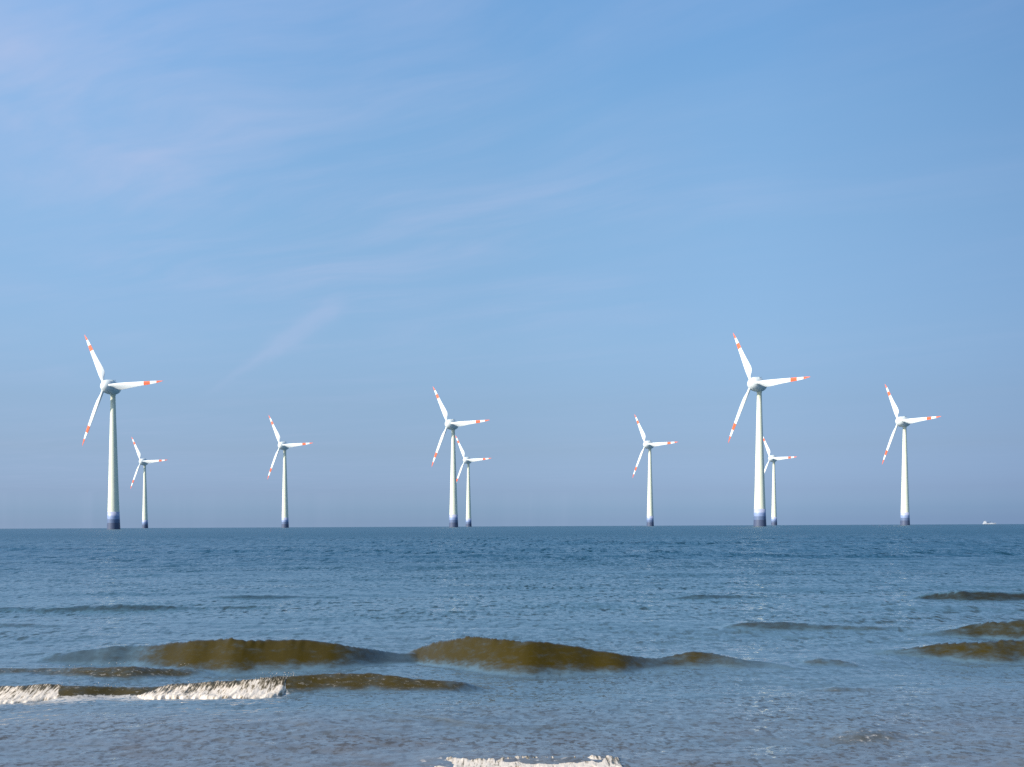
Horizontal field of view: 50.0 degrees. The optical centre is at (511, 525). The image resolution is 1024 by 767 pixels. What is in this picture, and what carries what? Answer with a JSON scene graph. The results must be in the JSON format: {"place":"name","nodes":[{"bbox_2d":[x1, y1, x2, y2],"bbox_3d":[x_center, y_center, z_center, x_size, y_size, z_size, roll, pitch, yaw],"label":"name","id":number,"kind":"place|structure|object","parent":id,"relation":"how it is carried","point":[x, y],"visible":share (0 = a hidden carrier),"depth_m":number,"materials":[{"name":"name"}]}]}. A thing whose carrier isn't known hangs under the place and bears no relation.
{"place":"outdoors","nodes":[
{"label":"outdoors","id":0,"kind":"place"},
{"bbox_2d":[0,524,1023,766],"bbox_3d":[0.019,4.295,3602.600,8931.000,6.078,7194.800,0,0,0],"label":"sea","id":1,"kind":"structure","parent":0,"point":[780,646],"depth_m":15.72,"materials":[{"name":"liquid"}]},
{"bbox_2d":[82,336,160,528],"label":"wind turbine","id":2,"kind":"object","parent":1,"relation":"in","point":[112,388],"visible":0.99,"depth_m":954.25,"materials":[{"name":"paint"}]},
{"bbox_2d":[131,438,164,527],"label":"wind turbine","id":3,"kind":"object","parent":1,"relation":"in","point":[144,462],"visible":1,"depth_m":2045.26,"materials":[{"name":"paint"}]},
{"bbox_2d":[267,416,310,527],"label":"wind turbine","id":4,"kind":"object","parent":1,"relation":"in","point":[284,446],"visible":0.99,"depth_m":1655.78,"materials":[{"name":"paint"}]},
{"bbox_2d":[0,663,622,766],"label":"breaking foam","id":5,"kind":"object","parent":1,"relation":"on","point":[269,687],"visible":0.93,"depth_m":10.90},
{"bbox_2d":[432,387,487,526],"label":"wind turbine","id":6,"kind":"object","parent":1,"relation":"in","point":[452,425],"visible":0.99,"depth_m":1320.26,"materials":[{"name":"paint"}]},
{"bbox_2d":[456,437,489,526],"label":"wind turbine","id":7,"kind":"object","parent":1,"relation":"in","point":[467,460],"visible":0.94,"depth_m":2045.26,"materials":[{"name":"paint"}]},
{"bbox_2d":[633,414,675,525],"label":"wind turbine","id":8,"kind":"object","parent":1,"relation":"in","point":[649,445],"visible":1,"depth_m":1667.77,"materials":[{"name":"paint"}]},
{"bbox_2d":[728,333,807,525],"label":"wind turbine","id":9,"kind":"object","parent":1,"relation":"in","point":[758,385],"visible":0.98,"depth_m":954.58,"materials":[{"name":"paint"}]},
{"bbox_2d":[763,437,794,524],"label":"wind turbine","id":10,"kind":"object","parent":1,"relation":"in","point":[773,458],"visible":0.91,"depth_m":2031.34,"materials":[{"name":"paint"}]},
{"bbox_2d":[882,385,940,524],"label":"wind turbine","id":11,"kind":"object","parent":1,"relation":"in","point":[904,422],"visible":0.99,"depth_m":1309.51,"materials":[{"name":"paint"}]},
{"bbox_2d":[0,0,1023,528],"label":"sky","id":12,"kind":"structure","parent":0,"point":[560,221],"materials":[{"name":"blue"}]}
]}

